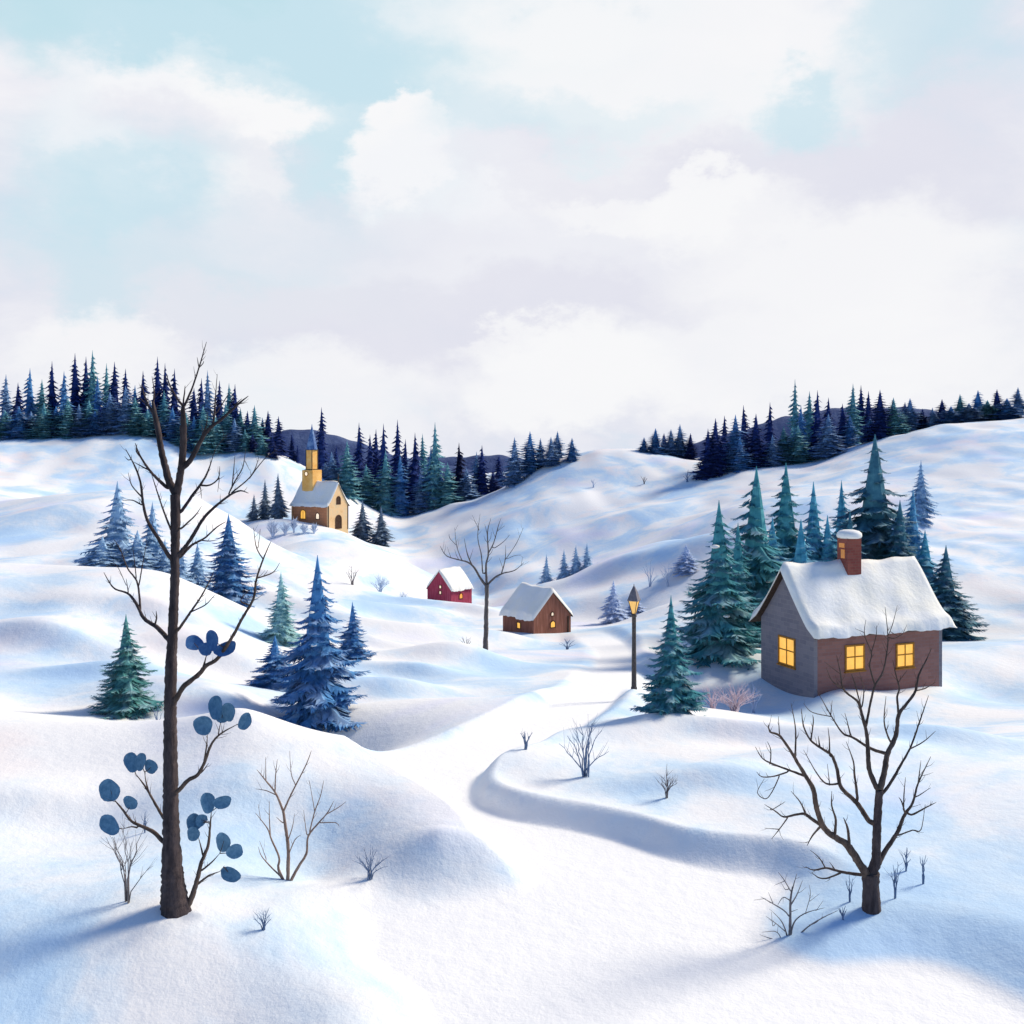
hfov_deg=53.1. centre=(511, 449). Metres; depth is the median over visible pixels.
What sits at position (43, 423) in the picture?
spruce tree
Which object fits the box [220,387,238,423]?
spruce tree
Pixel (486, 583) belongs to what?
bare tree
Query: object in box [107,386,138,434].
spruce tree
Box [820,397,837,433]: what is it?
spruce tree
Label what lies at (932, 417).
spruce tree
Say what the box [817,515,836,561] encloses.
spruce tree
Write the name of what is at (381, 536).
spruce tree
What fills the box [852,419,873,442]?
spruce tree
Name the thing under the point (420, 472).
spruce tree
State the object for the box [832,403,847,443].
spruce tree
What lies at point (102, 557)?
spruce tree
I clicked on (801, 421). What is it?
spruce tree
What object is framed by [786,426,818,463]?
spruce tree
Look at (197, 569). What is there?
spruce tree
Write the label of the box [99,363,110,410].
spruce tree
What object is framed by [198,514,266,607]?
spruce tree
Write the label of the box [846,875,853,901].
twig tuft
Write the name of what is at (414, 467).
spruce tree
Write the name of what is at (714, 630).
spruce tree
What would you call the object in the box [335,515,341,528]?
door
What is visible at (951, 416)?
spruce tree
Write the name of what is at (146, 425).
spruce tree
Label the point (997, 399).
spruce tree
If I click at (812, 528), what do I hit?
spruce tree
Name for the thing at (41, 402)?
spruce tree
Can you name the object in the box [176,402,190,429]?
spruce tree
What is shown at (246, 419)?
spruce tree
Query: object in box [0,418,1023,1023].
ground
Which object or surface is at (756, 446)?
spruce tree
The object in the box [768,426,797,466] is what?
spruce tree
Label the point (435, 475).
spruce tree
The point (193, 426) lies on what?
spruce tree
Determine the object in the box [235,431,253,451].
spruce tree
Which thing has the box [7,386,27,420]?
spruce tree
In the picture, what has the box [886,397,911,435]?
spruce tree
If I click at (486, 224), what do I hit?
sky
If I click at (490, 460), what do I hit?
distant hill
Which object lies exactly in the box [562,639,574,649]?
grass tuft
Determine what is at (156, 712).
twig tuft
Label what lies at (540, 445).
spruce tree
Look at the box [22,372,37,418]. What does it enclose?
spruce tree
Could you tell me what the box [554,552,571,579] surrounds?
spruce tree
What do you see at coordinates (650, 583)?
bare shrub
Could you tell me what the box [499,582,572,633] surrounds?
log cabin
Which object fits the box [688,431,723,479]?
spruce tree
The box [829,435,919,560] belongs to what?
spruce tree
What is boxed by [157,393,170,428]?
spruce tree
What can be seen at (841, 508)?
spruce tree
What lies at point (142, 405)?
spruce tree
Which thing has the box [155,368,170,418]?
spruce tree
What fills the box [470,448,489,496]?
spruce tree
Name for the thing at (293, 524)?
bush
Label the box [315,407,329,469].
spruce tree
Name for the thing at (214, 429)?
spruce tree
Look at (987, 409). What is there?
spruce tree
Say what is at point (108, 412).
spruce tree
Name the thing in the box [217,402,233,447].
spruce tree
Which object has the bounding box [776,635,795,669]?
window
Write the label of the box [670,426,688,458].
spruce tree
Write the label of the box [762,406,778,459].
spruce tree
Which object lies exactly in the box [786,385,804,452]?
spruce tree
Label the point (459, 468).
spruce tree
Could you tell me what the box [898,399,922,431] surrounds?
spruce tree
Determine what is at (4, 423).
spruce tree
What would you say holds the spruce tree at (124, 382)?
on the ground
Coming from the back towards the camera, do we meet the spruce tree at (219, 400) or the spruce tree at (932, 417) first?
the spruce tree at (219, 400)
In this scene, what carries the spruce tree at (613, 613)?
on the ground
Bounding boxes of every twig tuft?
[141,812,148,832]
[153,705,161,719]
[520,728,531,749]
[839,906,846,919]
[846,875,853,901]
[883,861,905,898]
[900,848,910,871]
[920,856,927,883]
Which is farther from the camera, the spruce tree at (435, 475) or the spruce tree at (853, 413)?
the spruce tree at (435, 475)
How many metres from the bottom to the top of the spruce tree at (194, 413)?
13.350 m
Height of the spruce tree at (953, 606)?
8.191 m
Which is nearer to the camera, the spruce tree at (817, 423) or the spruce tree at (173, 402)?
the spruce tree at (817, 423)
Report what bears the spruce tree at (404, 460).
on the ground
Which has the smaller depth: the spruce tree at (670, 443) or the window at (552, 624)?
the window at (552, 624)
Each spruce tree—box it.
[0,377,12,421]
[0,411,12,437]
[1,407,32,439]
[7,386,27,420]
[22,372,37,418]
[22,404,59,438]
[25,412,37,434]
[32,382,53,422]
[43,407,62,437]
[44,365,60,415]
[52,399,80,438]
[56,375,75,418]
[63,405,87,437]
[67,357,81,414]
[72,481,158,565]
[73,401,99,434]
[74,361,89,412]
[77,412,108,435]
[77,536,123,566]
[81,350,103,414]
[87,393,120,434]
[87,616,163,719]
[90,376,104,415]
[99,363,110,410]
[101,361,122,409]
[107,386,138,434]
[114,530,160,569]
[119,368,132,405]
[119,399,144,433]
[127,409,164,436]
[129,388,139,410]
[131,375,151,416]
[141,501,170,569]
[143,402,157,419]
[145,424,165,436]
[149,356,162,416]
[153,541,170,573]
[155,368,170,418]
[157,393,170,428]
[160,407,180,440]
[167,368,180,421]
[168,414,194,446]
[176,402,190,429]
[179,548,203,586]
[186,390,199,426]
[186,418,204,451]
[187,407,223,454]
[187,543,211,588]
[196,370,216,433]
[196,378,203,415]
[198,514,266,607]
[206,417,227,452]
[212,380,223,427]
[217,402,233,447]
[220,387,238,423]
[221,418,244,451]
[228,388,242,431]
[235,408,248,443]
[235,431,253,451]
[243,410,249,433]
[244,405,268,449]
[244,637,295,692]
[245,496,261,521]
[246,433,259,451]
[255,436,269,454]
[257,483,271,519]
[257,574,304,646]
[259,417,266,445]
[261,413,273,448]
[264,436,280,457]
[265,476,289,518]
[267,416,290,456]
[269,555,370,731]
[286,435,296,460]
[295,445,300,463]
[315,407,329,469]
[320,464,328,475]
[322,452,339,483]
[332,443,365,499]
[332,446,342,473]
[333,601,376,659]
[349,500,374,543]
[351,427,371,486]
[353,467,359,493]
[355,466,380,506]
[363,438,375,481]
[366,509,394,546]
[370,450,403,515]
[370,465,378,493]
[372,433,380,472]
[375,423,395,494]
[389,419,409,481]
[389,457,412,516]
[400,439,409,488]
[403,458,410,496]
[404,437,423,508]
[407,476,430,513]
[411,449,440,511]
[418,433,428,483]
[418,460,423,482]
[419,427,446,510]
[432,462,464,506]
[451,446,466,501]
[454,468,482,501]
[468,452,486,493]
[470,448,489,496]
[483,471,502,493]
[489,457,504,487]
[495,437,529,487]
[519,433,541,474]
[535,438,546,468]
[536,554,552,584]
[537,439,562,466]
[544,431,565,458]
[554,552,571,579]
[561,439,582,461]
[567,548,582,576]
[577,546,592,571]
[597,580,629,624]
[625,601,646,616]
[630,598,709,715]
[636,438,651,452]
[647,428,670,454]
[660,435,667,450]
[662,431,682,455]
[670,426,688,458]
[670,545,700,576]
[675,502,760,669]
[679,466,790,647]
[680,433,699,460]
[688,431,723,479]
[696,418,730,476]
[718,415,728,468]
[721,414,756,470]
[725,438,758,472]
[728,405,750,452]
[729,525,761,647]
[743,416,770,468]
[757,434,786,467]
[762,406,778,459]
[766,465,804,561]
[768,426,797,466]
[768,517,792,564]
[782,521,821,562]
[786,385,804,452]
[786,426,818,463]
[790,408,811,456]
[791,481,835,560]
[803,391,821,446]
[804,413,848,458]
[807,390,823,456]
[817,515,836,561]
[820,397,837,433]
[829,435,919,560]
[829,480,851,543]
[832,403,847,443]
[835,512,868,559]
[841,417,861,447]
[844,387,865,443]
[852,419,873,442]
[856,389,865,442]
[860,392,893,440]
[861,391,874,442]
[875,502,917,559]
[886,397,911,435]
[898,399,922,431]
[902,463,941,525]
[903,491,937,577]
[915,532,971,606]
[916,408,927,429]
[923,407,940,428]
[929,407,962,424]
[929,547,990,640]
[934,400,949,422]
[952,396,966,414]
[956,404,992,422]
[971,391,984,412]
[977,400,1000,419]
[989,399,1023,419]
[990,391,1004,411]
[1009,389,1023,414]
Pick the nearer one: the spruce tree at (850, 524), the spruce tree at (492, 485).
the spruce tree at (850, 524)
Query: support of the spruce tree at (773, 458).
on the ground
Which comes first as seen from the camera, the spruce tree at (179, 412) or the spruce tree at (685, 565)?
the spruce tree at (685, 565)
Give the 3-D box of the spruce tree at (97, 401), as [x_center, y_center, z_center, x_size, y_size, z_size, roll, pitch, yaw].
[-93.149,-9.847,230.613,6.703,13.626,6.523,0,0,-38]
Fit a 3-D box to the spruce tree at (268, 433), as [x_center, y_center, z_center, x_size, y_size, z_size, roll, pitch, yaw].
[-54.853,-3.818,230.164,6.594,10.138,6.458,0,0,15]
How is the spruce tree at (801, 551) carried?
on the ground
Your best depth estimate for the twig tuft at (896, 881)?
22.88 m
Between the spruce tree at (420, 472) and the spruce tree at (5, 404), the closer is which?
the spruce tree at (5, 404)
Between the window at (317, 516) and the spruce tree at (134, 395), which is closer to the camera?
the window at (317, 516)
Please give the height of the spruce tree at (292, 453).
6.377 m
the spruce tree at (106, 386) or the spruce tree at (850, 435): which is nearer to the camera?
the spruce tree at (850, 435)
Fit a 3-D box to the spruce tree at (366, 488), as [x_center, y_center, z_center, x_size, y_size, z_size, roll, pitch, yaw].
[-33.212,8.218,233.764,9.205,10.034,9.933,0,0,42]
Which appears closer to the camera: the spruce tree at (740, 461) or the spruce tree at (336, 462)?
the spruce tree at (740, 461)
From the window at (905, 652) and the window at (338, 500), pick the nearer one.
the window at (905, 652)
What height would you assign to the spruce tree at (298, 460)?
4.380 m
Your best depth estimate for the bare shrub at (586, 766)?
31.65 m
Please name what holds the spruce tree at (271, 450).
on the ground
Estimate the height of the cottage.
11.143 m
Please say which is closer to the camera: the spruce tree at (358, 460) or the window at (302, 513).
the window at (302, 513)
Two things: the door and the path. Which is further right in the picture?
the path
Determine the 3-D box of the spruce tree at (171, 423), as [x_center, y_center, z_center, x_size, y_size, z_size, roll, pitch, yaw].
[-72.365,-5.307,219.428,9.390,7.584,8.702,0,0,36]
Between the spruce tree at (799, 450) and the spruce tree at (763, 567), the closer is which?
the spruce tree at (763, 567)
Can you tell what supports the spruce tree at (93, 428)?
on the ground
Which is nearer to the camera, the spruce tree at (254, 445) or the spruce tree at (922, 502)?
the spruce tree at (922, 502)
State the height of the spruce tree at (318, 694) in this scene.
7.900 m
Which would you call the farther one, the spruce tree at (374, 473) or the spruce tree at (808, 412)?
the spruce tree at (374, 473)
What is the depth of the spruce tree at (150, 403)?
225.60 m
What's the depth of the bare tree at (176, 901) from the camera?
21.90 m
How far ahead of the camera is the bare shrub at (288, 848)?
24.57 m
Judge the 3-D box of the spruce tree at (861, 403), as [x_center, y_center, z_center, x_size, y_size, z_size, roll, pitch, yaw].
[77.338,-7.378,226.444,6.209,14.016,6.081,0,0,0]
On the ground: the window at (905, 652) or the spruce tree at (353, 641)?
the spruce tree at (353, 641)
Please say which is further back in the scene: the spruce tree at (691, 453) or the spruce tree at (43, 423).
the spruce tree at (691, 453)
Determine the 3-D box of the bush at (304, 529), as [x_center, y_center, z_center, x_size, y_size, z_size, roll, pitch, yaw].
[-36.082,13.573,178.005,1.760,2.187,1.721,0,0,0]
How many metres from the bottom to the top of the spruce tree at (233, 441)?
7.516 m
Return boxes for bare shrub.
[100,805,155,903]
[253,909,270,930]
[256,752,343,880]
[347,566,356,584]
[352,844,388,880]
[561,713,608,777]
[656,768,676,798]
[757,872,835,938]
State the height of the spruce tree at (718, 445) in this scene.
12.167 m
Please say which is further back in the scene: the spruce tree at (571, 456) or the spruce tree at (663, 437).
the spruce tree at (663, 437)
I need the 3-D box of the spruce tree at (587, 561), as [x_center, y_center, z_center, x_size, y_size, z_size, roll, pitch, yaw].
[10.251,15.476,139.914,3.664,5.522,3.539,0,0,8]
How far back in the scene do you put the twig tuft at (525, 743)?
33.98 m
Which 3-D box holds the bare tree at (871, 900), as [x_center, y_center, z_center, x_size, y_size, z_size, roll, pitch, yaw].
[7.291,6.985,22.770,5.067,7.000,2.012,0,0,-18]
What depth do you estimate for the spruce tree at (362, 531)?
193.28 m
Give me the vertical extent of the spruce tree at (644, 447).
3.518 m
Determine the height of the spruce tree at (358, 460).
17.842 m
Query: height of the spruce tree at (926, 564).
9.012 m
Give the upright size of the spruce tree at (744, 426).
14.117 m
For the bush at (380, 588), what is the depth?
124.14 m
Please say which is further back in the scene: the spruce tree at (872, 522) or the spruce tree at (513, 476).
the spruce tree at (513, 476)
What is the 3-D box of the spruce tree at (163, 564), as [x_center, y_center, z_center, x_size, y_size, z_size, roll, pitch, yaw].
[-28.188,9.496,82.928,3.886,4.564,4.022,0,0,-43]
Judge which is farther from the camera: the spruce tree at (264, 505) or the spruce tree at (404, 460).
the spruce tree at (404, 460)
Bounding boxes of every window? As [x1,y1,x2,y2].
[300,509,305,519]
[315,513,319,519]
[336,496,340,504]
[516,621,520,628]
[550,620,555,628]
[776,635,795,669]
[844,644,866,672]
[895,642,915,669]
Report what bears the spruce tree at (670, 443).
on the ground
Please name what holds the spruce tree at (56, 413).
on the ground
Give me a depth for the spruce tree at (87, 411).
218.97 m
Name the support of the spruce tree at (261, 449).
on the ground
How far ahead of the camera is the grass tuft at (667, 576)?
111.89 m
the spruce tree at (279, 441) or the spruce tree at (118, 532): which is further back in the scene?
the spruce tree at (279, 441)
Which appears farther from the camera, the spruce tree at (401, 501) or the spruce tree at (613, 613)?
the spruce tree at (401, 501)
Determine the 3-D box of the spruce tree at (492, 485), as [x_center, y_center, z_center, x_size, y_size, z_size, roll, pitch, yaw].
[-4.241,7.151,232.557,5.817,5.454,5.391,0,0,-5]
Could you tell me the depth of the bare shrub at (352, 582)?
117.86 m
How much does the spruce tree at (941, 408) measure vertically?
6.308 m
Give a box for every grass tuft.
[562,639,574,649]
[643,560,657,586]
[661,565,673,586]
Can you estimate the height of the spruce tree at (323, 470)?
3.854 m
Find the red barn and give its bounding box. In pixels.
[426,566,473,602]
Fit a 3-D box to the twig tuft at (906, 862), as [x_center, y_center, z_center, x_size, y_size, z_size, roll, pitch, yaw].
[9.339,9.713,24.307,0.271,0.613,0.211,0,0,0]
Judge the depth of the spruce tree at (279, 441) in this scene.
223.16 m
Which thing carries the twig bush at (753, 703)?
on the ground
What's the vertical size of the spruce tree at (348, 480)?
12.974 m
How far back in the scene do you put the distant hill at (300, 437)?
312.75 m
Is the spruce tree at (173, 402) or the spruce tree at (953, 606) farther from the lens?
the spruce tree at (173, 402)
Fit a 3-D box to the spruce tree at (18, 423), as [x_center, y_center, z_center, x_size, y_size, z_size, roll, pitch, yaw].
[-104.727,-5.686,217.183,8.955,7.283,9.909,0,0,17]
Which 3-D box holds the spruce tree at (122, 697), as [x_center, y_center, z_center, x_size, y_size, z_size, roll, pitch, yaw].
[-15.804,8.911,41.760,3.491,4.369,3.203,0,0,27]
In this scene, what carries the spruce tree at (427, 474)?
on the ground
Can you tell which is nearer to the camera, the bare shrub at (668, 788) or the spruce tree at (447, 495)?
the bare shrub at (668, 788)
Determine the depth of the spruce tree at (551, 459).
224.00 m
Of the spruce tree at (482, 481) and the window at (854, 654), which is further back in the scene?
the spruce tree at (482, 481)
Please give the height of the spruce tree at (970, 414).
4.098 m
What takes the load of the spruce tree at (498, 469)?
on the ground
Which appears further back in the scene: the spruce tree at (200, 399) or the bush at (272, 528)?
the spruce tree at (200, 399)
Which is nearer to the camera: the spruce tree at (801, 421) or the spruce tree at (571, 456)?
the spruce tree at (801, 421)
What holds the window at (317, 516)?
in the church
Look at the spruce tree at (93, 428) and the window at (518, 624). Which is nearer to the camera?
the window at (518, 624)
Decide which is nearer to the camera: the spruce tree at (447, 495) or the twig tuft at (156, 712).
the twig tuft at (156, 712)
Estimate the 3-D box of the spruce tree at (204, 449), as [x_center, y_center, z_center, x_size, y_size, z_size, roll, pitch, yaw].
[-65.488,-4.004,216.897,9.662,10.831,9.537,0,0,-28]
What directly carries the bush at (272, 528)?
on the ground
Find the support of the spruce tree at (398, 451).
on the ground
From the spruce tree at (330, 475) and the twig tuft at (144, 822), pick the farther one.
the spruce tree at (330, 475)
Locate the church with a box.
[289,426,349,532]
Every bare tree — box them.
[99,342,281,918]
[440,517,525,649]
[755,608,936,914]
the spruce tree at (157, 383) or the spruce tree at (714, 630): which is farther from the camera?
the spruce tree at (157, 383)
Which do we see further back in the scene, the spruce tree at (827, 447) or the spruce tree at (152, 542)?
the spruce tree at (827, 447)
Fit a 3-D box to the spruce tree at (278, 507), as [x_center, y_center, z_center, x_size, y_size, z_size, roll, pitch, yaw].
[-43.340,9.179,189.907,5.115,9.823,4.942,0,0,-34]
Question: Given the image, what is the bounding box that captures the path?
[357,631,1023,1023]
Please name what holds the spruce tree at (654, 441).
on the ground
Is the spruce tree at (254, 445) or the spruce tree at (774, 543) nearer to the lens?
the spruce tree at (774, 543)
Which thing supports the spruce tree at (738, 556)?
on the ground
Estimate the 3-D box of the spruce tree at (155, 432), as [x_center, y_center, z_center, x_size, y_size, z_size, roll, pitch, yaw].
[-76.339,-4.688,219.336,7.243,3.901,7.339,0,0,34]
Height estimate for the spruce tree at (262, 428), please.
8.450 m
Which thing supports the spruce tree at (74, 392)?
on the ground
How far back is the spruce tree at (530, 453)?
226.59 m
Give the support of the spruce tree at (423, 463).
on the ground
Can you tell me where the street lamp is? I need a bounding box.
[627,586,640,688]
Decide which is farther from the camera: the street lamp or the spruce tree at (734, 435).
the spruce tree at (734, 435)
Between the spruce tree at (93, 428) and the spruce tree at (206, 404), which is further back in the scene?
the spruce tree at (206, 404)
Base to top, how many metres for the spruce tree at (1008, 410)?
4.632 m
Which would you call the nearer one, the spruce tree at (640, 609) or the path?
the path
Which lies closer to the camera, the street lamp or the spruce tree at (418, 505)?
the street lamp
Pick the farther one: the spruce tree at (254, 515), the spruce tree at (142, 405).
the spruce tree at (142, 405)
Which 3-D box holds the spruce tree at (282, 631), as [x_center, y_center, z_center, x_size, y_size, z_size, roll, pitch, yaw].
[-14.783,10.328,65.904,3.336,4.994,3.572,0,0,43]
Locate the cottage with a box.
[749,529,956,697]
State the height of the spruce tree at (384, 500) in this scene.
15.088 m
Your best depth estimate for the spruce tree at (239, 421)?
224.29 m
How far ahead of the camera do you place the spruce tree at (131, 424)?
217.80 m
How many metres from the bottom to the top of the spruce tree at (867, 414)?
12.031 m
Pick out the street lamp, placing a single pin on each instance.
(634, 599)
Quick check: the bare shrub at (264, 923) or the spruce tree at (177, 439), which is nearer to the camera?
the bare shrub at (264, 923)
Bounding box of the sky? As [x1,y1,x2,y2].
[0,0,1023,456]
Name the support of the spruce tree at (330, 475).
on the ground
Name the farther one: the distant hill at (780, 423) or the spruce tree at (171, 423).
the distant hill at (780, 423)
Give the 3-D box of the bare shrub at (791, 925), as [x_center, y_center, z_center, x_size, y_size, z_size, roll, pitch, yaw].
[5.997,9.805,21.997,1.976,1.661,0.632,0,0,-10]
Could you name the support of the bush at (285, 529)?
on the ground
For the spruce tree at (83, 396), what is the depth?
237.30 m
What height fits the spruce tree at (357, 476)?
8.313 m
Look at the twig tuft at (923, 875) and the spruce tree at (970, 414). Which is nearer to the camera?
the twig tuft at (923, 875)
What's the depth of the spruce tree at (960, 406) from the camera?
216.79 m
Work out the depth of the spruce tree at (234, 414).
229.86 m
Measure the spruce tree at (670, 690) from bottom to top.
5.065 m
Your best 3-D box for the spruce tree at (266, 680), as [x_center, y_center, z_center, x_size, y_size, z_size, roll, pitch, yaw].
[-11.807,10.647,50.982,3.487,2.867,3.419,0,0,-32]
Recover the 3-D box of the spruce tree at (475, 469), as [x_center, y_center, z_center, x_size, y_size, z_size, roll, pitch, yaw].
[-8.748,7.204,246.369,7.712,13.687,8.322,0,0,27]
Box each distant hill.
[272,429,473,478]
[425,455,523,472]
[685,407,955,457]
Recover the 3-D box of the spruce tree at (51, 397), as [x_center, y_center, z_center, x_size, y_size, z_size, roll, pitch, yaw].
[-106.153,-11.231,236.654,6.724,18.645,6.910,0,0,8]
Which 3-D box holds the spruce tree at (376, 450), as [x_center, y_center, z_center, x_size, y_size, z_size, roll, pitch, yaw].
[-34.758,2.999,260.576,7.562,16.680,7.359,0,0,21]
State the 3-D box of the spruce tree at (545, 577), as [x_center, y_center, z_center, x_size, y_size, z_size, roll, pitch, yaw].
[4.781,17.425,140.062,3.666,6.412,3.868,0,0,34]
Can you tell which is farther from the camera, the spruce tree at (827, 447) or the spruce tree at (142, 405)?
the spruce tree at (142, 405)
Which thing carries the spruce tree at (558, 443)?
on the ground
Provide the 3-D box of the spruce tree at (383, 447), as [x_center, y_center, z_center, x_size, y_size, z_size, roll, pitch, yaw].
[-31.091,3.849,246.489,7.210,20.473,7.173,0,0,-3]
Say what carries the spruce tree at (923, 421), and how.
on the ground
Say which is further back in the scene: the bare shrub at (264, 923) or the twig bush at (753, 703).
the twig bush at (753, 703)
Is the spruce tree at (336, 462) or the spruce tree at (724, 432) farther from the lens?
the spruce tree at (336, 462)
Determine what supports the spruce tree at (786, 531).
on the ground
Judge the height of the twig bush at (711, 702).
1.288 m
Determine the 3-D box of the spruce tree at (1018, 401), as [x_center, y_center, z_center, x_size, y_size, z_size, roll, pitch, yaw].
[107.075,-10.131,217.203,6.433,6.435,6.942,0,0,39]
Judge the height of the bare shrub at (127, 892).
2.297 m
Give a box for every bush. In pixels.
[267,518,279,538]
[279,522,290,535]
[287,517,298,532]
[300,523,307,533]
[309,523,318,533]
[371,574,389,591]
[700,686,728,708]
[712,682,759,711]
[745,681,762,712]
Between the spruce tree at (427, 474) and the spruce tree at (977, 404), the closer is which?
the spruce tree at (977, 404)
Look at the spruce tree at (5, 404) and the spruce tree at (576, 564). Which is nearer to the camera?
the spruce tree at (576, 564)
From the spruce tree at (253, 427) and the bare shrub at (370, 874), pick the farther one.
the spruce tree at (253, 427)
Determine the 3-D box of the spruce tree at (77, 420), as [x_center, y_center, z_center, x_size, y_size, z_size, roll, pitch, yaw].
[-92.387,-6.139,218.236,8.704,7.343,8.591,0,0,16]
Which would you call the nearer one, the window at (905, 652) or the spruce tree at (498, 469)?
the window at (905, 652)
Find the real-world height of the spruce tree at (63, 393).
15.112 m
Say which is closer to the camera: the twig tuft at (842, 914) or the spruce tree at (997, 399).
the twig tuft at (842, 914)
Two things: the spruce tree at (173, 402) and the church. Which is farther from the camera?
the spruce tree at (173, 402)
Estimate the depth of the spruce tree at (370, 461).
257.58 m
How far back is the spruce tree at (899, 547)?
87.61 m
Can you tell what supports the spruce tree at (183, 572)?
on the ground
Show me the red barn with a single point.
(452, 584)
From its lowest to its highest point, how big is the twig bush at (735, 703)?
1.915 m
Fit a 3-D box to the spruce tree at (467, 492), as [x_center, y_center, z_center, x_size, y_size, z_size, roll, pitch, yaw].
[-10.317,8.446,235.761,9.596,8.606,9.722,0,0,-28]
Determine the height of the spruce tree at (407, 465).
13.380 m
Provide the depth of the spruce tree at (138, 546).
82.45 m
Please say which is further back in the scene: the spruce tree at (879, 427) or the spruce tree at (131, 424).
the spruce tree at (131, 424)
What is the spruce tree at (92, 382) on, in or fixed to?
on the ground
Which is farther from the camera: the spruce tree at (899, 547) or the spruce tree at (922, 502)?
the spruce tree at (922, 502)
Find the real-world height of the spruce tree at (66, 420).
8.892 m
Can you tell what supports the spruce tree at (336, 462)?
on the ground
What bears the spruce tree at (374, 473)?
on the ground
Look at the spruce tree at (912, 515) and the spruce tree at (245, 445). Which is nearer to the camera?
the spruce tree at (912, 515)
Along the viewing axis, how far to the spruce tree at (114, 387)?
229.52 m
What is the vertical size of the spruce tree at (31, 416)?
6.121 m
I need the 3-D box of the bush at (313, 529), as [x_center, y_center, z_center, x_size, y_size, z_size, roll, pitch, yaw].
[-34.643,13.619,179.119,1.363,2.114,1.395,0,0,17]
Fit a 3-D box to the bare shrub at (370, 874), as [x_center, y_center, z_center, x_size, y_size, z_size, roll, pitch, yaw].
[-3.356,9.795,24.440,0.886,0.916,0.846,0,0,0]

